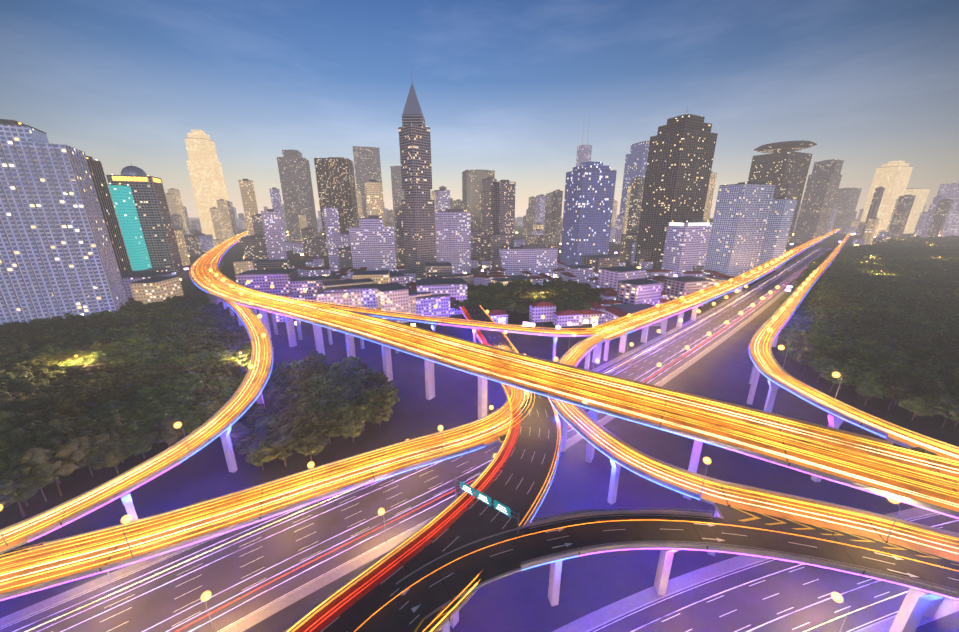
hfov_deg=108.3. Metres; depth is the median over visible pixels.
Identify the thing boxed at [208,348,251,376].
tree grove
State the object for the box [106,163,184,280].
tower
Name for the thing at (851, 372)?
tree grove
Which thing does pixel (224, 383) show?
tree
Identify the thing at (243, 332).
tree
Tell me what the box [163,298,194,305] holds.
tree grove
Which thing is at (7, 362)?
tree grove
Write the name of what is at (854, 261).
tree grove
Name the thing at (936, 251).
tree grove
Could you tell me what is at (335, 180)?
tower
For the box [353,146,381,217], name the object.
tower
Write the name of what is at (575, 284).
tree grove
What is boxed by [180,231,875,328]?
city street glows
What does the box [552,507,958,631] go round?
road
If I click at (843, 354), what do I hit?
tree grove
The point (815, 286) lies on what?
tree grove
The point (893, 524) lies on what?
street lamp
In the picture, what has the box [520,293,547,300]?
tree grove
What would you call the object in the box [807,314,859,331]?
tree grove
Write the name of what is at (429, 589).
road
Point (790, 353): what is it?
tree
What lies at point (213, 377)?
tree
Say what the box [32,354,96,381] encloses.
tree grove
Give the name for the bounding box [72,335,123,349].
tree grove
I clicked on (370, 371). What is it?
tree
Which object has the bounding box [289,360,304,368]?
tree
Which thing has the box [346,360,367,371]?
tree
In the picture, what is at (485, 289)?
tree grove
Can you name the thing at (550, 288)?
tree grove
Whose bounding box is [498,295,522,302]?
tree grove
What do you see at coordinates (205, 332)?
tree grove
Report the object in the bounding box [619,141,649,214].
tower
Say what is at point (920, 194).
tower
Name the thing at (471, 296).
tree grove
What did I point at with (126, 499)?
piers
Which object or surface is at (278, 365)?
tree
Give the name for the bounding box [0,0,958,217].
sky
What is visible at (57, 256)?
tower
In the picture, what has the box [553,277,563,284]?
tree
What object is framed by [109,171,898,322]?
city building
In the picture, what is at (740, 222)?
tower
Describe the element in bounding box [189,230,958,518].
road
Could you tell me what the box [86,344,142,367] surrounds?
tree grove
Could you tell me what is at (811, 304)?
tree grove
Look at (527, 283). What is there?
tree
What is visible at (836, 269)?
tree grove
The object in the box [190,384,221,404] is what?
tree
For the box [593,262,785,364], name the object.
piers
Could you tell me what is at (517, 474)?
road
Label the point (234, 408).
road
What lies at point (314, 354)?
tree
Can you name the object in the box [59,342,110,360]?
tree grove
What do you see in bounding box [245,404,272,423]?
tree
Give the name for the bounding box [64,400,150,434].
tree grove
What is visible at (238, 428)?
tree
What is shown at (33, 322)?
tree grove
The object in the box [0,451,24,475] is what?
tree
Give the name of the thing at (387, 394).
tree
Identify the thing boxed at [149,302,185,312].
tree grove
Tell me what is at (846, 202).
tower
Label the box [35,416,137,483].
tree grove
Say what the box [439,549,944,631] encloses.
piers
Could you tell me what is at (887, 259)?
tree grove
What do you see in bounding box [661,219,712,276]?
building
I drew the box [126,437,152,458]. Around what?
tree
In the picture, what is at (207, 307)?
tree grove
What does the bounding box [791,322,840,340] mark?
tree grove
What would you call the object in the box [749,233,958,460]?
road
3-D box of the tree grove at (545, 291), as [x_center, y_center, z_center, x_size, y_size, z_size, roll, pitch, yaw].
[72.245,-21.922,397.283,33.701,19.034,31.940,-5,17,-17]
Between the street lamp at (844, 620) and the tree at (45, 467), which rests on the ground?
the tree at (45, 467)
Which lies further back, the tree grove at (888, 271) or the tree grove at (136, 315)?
the tree grove at (888, 271)
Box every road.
[0,248,831,631]
[0,277,272,553]
[0,343,534,600]
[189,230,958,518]
[233,287,611,336]
[283,305,561,631]
[354,507,958,631]
[549,327,958,564]
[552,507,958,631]
[586,229,840,340]
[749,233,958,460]
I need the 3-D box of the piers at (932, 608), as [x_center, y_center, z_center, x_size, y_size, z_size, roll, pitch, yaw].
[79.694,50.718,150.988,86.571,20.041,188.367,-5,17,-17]
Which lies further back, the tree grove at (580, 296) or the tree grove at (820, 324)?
the tree grove at (580, 296)
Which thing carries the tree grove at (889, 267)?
on the ground
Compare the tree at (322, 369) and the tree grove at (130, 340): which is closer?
the tree at (322, 369)
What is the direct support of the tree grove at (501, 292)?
on the ground
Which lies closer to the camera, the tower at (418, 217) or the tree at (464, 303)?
the tree at (464, 303)
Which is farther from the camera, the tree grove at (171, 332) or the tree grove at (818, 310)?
the tree grove at (818, 310)
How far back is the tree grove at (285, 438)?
147.07 m
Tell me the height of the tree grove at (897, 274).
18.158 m
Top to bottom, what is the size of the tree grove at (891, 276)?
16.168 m
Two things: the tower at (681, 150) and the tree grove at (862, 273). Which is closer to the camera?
the tree grove at (862, 273)
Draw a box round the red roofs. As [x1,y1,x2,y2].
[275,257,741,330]
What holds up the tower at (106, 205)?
on the ground
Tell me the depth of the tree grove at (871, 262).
615.55 m
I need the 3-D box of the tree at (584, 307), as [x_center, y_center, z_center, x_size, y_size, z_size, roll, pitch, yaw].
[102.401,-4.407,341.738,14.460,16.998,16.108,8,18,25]
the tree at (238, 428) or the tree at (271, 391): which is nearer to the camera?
the tree at (238, 428)
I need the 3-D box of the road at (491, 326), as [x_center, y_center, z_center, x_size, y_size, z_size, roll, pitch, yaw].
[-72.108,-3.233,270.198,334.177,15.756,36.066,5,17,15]
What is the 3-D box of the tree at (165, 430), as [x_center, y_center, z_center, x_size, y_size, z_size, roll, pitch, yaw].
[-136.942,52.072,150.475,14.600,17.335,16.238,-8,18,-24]
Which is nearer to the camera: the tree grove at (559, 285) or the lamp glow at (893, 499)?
the lamp glow at (893, 499)
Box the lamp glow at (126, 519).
[123,516,129,521]
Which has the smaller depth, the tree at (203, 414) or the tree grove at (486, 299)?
the tree at (203, 414)
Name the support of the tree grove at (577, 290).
on the ground
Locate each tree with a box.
[0,411,24,433]
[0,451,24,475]
[0,468,39,516]
[9,443,83,495]
[89,441,131,473]
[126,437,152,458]
[139,417,184,446]
[166,295,176,302]
[176,294,193,301]
[178,413,200,433]
[190,297,207,301]
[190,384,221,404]
[192,403,217,423]
[195,300,209,303]
[195,396,227,411]
[200,365,221,383]
[204,373,237,385]
[209,376,235,393]
[212,302,222,310]
[217,388,234,402]
[218,328,242,339]
[220,361,247,378]
[224,319,243,327]
[230,422,254,445]
[231,378,243,390]
[234,429,258,453]
[236,326,250,340]
[236,411,248,424]
[238,351,251,368]
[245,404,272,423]
[246,442,270,469]
[247,400,268,411]
[249,414,278,435]
[262,383,283,405]
[270,370,277,381]
[275,362,288,369]
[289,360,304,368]
[304,350,326,363]
[310,358,326,372]
[314,363,331,374]
[329,361,351,370]
[339,414,366,441]
[340,356,360,363]
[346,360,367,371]
[361,367,377,381]
[363,381,380,388]
[368,370,388,384]
[369,404,393,426]
[374,384,399,406]
[380,381,396,390]
[450,297,459,307]
[457,299,471,309]
[470,299,481,304]
[508,279,518,284]
[521,279,532,285]
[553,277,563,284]
[562,303,573,309]
[575,303,589,310]
[778,324,805,340]
[778,342,798,363]
[787,333,818,362]
[792,345,826,374]
[803,269,812,274]
[854,379,883,404]
[898,397,934,419]
[932,394,958,427]
[949,405,958,422]
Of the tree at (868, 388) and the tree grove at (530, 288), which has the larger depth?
the tree grove at (530, 288)
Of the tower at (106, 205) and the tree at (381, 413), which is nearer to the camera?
the tree at (381, 413)
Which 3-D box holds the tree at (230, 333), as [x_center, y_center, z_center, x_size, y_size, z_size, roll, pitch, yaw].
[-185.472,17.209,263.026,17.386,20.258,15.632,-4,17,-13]
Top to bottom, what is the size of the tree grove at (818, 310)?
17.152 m
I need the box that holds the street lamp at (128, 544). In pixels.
[122,524,133,557]
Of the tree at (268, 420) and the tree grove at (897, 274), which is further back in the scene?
the tree grove at (897, 274)
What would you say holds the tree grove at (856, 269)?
on the ground
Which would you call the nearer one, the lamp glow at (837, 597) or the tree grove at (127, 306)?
the lamp glow at (837, 597)
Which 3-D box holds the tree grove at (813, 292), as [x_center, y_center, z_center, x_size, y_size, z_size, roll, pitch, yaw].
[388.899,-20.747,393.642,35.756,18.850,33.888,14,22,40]
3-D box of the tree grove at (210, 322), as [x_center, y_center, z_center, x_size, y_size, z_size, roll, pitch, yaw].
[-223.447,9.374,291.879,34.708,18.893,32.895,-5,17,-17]
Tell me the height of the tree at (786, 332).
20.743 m
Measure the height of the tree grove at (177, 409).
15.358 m
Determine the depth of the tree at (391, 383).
193.75 m
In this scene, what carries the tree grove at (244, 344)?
on the ground
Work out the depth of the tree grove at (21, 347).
229.42 m
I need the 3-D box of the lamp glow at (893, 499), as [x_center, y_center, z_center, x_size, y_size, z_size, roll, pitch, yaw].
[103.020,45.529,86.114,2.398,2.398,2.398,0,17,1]
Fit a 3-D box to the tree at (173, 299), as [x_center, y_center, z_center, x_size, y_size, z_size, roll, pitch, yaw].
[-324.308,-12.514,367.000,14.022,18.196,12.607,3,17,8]
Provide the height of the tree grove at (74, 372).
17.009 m
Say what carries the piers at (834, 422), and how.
on the ground
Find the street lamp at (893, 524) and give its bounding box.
[886,502,899,539]
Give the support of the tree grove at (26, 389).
on the ground
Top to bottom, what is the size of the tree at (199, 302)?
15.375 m
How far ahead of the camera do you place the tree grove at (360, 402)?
168.40 m
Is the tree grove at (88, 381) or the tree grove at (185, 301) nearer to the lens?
the tree grove at (88, 381)
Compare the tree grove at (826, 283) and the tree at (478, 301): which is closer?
the tree at (478, 301)
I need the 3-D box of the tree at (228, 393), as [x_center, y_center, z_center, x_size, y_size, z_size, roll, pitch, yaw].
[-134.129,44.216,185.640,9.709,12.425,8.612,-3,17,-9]
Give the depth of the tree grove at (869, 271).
539.59 m
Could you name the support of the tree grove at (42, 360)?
on the ground
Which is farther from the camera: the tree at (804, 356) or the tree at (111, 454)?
the tree at (804, 356)
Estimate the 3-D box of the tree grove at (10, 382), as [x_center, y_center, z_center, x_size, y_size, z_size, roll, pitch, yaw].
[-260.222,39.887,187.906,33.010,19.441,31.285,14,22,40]
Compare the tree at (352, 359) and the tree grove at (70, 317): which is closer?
the tree at (352, 359)
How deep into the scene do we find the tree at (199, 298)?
364.32 m
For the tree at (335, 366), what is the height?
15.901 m
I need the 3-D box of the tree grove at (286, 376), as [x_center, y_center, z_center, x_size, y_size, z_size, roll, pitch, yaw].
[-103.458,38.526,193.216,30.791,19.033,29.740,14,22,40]
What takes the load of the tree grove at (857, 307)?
on the ground
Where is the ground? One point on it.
(590, 582)
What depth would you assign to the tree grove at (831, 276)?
489.53 m
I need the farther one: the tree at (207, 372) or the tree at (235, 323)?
the tree at (235, 323)
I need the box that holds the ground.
[0,218,958,631]
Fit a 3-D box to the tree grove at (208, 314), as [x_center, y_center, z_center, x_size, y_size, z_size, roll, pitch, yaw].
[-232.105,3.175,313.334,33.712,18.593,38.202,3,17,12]
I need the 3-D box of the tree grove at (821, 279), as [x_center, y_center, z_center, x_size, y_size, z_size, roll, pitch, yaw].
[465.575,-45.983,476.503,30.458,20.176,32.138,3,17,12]
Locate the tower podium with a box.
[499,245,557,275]
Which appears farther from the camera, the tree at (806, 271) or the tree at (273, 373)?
the tree at (806, 271)
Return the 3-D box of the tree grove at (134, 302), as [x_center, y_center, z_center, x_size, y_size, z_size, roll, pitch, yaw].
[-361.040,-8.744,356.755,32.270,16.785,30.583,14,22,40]
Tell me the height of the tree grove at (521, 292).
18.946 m
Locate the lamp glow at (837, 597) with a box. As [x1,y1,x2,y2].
[833,594,840,600]
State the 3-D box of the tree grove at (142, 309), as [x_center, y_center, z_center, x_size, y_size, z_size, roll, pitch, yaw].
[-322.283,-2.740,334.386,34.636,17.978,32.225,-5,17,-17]
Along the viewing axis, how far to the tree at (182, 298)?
367.41 m
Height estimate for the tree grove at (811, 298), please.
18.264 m
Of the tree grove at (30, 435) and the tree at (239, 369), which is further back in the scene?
the tree at (239, 369)
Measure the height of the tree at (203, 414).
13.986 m
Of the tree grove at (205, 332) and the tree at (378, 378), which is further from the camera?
the tree grove at (205, 332)
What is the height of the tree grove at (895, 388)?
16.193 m
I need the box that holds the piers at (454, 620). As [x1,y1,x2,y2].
[450,611,458,627]
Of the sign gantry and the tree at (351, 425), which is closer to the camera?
the sign gantry
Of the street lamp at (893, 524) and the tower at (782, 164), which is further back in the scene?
the tower at (782, 164)
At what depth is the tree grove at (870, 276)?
495.21 m
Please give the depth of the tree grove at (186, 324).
288.49 m
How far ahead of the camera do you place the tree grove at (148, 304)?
350.19 m
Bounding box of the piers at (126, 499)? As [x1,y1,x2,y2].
[120,294,269,520]
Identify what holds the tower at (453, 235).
on the ground
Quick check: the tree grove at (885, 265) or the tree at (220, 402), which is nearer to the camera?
the tree at (220, 402)
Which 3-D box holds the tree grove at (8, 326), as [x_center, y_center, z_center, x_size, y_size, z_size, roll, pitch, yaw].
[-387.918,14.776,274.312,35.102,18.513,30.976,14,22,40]
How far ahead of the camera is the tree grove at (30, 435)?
140.29 m
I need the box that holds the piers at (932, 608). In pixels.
[560,341,941,617]
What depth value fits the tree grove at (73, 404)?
163.47 m
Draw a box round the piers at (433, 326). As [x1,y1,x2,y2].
[253,308,594,361]
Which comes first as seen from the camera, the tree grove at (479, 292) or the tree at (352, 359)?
the tree at (352, 359)
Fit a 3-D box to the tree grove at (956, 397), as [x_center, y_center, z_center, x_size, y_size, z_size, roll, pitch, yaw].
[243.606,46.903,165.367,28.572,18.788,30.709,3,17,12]
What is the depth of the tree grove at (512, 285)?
443.42 m
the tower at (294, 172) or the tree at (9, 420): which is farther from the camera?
the tower at (294, 172)
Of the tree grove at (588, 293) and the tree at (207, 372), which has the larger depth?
the tree grove at (588, 293)
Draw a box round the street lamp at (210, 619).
[206,605,214,631]
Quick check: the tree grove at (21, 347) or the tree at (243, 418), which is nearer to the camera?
the tree at (243, 418)
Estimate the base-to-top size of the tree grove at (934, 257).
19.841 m
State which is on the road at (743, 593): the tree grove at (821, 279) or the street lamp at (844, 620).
the street lamp at (844, 620)
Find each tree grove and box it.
[0,322,14,330]
[0,340,39,359]
[0,352,63,374]
[0,358,21,368]
[0,369,41,392]
[0,392,53,425]
[0,415,80,460]
[3,345,76,360]
[8,376,68,399]
[11,318,60,331]
[15,388,102,427]
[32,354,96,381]
[34,371,119,406]
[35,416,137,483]
[51,313,87,320]
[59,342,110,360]
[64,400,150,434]
[65,362,135,379]
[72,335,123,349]
[85,309,126,320]
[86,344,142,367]
[106,330,159,349]
[111,311,153,321]
[120,303,139,310]
[124,394,196,443]
[125,299,142,304]
[126,302,166,313]
[130,317,183,330]
[133,300,169,306]
[134,372,205,408]
[140,310,178,322]
[147,360,213,379]
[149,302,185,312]
[155,326,199,338]
[161,348,221,369]
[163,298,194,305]
[167,318,198,329]
[169,305,206,321]
[177,304,213,311]
[179,332,230,354]
[184,320,234,339]
[188,314,234,328]
[198,307,236,319]
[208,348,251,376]
[215,336,251,352]
[249,409,341,466]
[265,362,314,392]
[266,386,331,424]
[304,364,369,395]
[317,385,383,430]
[467,290,478,301]
[470,284,485,289]
[472,289,489,295]
[473,294,501,304]
[478,286,495,292]
[487,282,504,289]
[487,298,516,316]
[488,289,509,297]
[495,286,520,290]
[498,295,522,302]
[506,283,522,287]
[507,287,533,298]
[515,298,539,317]
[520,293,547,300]
[523,285,543,290]
[529,288,555,295]
[534,298,566,308]
[540,285,561,290]
[546,293,572,303]
[549,283,568,289]
[555,287,576,294]
[559,298,591,309]
[566,281,590,290]
[569,287,584,292]
[569,292,599,302]
[583,290,601,297]
[584,286,606,293]
[783,294,826,303]
[787,316,827,328]
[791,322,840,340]
[792,284,821,288]
[796,305,837,314]
[799,300,824,308]
[799,331,852,349]
[801,312,848,319]
[804,276,829,282]
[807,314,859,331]
[808,289,840,296]
[808,357,882,397]
[809,346,873,373]
[815,281,838,284]
[823,275,841,278]
[824,267,845,271]
[845,260,866,263]
[845,303,887,311]
[849,264,872,268]
[851,271,872,275]
[853,274,880,278]
[854,268,878,271]
[855,269,875,274]
[864,277,884,282]
[866,371,955,416]
[868,261,885,264]
[871,256,888,258]
[871,264,888,266]
[875,277,906,279]
[876,265,902,268]
[876,269,892,273]
[876,272,910,277]
[876,275,893,277]
[879,257,893,260]
[896,276,922,280]
[926,256,941,259]
[932,250,949,253]
[935,260,955,263]
[953,395,958,426]
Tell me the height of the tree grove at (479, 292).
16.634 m
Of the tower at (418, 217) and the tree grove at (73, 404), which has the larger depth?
the tower at (418, 217)
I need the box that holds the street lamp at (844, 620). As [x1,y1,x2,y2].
[839,602,848,631]
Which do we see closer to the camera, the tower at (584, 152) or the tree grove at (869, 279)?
the tree grove at (869, 279)
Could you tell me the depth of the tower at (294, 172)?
1206.20 m
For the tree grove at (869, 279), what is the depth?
468.79 m
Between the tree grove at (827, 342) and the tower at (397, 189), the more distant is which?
the tower at (397, 189)
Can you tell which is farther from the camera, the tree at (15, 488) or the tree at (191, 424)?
the tree at (191, 424)
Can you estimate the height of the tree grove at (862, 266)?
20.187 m
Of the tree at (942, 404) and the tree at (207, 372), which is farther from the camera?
the tree at (207, 372)
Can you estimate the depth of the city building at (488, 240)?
659.46 m
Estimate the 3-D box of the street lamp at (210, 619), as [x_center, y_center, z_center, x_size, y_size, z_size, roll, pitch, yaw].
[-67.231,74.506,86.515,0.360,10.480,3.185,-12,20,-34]
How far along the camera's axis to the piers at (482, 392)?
197.29 m
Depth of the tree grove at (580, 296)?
368.51 m
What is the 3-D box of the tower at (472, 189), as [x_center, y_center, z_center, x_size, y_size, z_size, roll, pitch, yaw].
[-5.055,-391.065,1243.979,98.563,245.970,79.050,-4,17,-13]
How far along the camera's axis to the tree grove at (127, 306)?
332.07 m
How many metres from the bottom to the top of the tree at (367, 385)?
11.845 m
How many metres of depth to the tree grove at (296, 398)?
170.74 m
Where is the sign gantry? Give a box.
[455,478,519,532]
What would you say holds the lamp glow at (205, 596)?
attached to the street lamp at (210, 619)
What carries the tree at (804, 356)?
on the ground
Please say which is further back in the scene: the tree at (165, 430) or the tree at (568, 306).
the tree at (568, 306)
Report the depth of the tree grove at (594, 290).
413.99 m
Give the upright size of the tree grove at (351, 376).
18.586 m
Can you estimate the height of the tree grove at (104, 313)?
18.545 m
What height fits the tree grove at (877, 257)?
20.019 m
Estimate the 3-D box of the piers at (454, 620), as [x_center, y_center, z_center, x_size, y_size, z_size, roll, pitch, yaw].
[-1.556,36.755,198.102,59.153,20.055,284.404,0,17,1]
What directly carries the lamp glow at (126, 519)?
attached to the street lamp at (128, 544)
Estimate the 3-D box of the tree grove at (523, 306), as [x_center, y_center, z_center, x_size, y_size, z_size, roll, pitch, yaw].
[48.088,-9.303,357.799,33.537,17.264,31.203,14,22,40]
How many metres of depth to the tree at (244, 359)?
216.19 m
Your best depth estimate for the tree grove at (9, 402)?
165.49 m
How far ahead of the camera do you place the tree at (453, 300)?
355.28 m
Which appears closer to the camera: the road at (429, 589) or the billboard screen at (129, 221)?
the road at (429, 589)
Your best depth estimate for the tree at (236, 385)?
188.66 m
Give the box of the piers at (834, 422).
[747,332,843,481]
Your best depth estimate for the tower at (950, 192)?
1491.58 m
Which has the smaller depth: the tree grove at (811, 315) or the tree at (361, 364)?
the tree at (361, 364)
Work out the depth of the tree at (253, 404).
166.99 m
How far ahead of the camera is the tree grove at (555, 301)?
357.62 m
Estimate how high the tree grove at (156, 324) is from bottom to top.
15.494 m
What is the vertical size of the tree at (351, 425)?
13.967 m
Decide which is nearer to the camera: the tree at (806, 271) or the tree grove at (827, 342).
the tree grove at (827, 342)
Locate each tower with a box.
[0,119,128,324]
[86,156,131,274]
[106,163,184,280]
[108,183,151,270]
[184,129,228,238]
[277,150,318,241]
[314,157,358,238]
[349,215,396,270]
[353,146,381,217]
[390,166,404,209]
[398,69,436,278]
[435,209,470,273]
[462,169,494,230]
[560,161,616,264]
[576,113,591,165]
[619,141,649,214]
[634,106,717,268]
[704,182,775,276]
[748,141,816,250]
[758,196,796,269]
[792,159,843,242]
[832,187,861,232]
[860,161,912,236]
[903,188,929,233]
[936,183,958,236]
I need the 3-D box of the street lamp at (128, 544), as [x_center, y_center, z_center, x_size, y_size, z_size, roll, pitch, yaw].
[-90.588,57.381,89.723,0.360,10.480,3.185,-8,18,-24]
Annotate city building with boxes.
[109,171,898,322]
[121,187,944,317]
[132,177,953,325]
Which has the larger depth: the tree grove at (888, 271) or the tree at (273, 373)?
the tree grove at (888, 271)
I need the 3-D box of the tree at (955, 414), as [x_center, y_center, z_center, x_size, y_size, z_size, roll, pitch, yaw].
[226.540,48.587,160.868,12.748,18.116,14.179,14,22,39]
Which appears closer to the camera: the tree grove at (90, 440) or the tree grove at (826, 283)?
the tree grove at (90, 440)
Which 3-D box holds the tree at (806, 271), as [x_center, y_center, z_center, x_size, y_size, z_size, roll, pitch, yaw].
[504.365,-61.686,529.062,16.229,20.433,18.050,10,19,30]
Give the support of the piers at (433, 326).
on the ground
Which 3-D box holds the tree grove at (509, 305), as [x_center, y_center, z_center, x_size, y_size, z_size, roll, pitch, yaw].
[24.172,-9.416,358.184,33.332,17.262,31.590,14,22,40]
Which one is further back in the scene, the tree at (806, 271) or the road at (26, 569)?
the tree at (806, 271)
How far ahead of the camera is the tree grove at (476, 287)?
438.04 m
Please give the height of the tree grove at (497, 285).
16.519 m
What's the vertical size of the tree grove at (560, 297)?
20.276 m
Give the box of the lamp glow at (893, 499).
[890,496,897,501]
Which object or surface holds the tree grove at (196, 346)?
on the ground
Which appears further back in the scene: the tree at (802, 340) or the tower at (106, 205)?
the tower at (106, 205)
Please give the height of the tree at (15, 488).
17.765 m
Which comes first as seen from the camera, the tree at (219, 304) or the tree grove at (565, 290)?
the tree at (219, 304)
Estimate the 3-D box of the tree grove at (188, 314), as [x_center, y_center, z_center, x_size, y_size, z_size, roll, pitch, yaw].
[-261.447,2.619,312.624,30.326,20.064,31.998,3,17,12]
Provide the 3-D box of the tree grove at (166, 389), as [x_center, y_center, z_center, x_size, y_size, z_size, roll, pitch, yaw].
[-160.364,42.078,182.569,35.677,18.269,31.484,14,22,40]
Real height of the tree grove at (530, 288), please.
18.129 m
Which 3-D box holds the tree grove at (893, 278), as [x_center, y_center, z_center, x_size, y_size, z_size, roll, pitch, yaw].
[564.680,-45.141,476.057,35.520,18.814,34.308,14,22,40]
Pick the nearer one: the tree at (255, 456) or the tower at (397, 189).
the tree at (255, 456)
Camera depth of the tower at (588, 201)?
571.77 m
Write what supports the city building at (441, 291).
on the ground
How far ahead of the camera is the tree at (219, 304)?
336.96 m
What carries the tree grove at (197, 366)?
on the ground
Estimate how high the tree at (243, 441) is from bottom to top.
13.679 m
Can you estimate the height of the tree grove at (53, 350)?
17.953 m
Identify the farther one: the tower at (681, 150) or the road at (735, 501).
the tower at (681, 150)
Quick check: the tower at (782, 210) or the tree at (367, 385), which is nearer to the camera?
the tree at (367, 385)
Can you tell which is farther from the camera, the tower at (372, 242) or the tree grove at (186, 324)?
the tower at (372, 242)
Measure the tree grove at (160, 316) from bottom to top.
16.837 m
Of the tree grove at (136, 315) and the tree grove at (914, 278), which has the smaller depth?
the tree grove at (136, 315)
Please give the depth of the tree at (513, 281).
451.62 m
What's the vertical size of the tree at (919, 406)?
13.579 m
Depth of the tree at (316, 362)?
211.47 m
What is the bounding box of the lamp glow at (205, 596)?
[203,593,209,599]
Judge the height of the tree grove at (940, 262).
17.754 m
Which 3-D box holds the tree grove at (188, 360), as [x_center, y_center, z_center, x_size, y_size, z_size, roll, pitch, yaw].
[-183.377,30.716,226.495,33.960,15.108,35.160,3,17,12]
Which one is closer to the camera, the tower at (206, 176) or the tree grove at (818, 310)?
the tree grove at (818, 310)
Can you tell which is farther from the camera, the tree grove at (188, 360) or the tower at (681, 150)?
the tower at (681, 150)
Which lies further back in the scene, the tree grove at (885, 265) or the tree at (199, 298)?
the tree grove at (885, 265)
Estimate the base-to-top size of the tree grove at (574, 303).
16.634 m
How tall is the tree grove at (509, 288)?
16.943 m
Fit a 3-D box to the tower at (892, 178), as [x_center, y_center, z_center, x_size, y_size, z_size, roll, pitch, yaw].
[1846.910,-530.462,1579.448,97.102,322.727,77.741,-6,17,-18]
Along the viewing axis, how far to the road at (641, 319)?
325.26 m
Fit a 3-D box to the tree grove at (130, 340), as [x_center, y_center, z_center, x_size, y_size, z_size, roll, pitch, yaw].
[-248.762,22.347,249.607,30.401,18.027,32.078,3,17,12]
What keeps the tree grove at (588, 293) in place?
on the ground
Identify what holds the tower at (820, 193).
on the ground
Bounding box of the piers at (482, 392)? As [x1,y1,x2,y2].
[207,257,702,499]

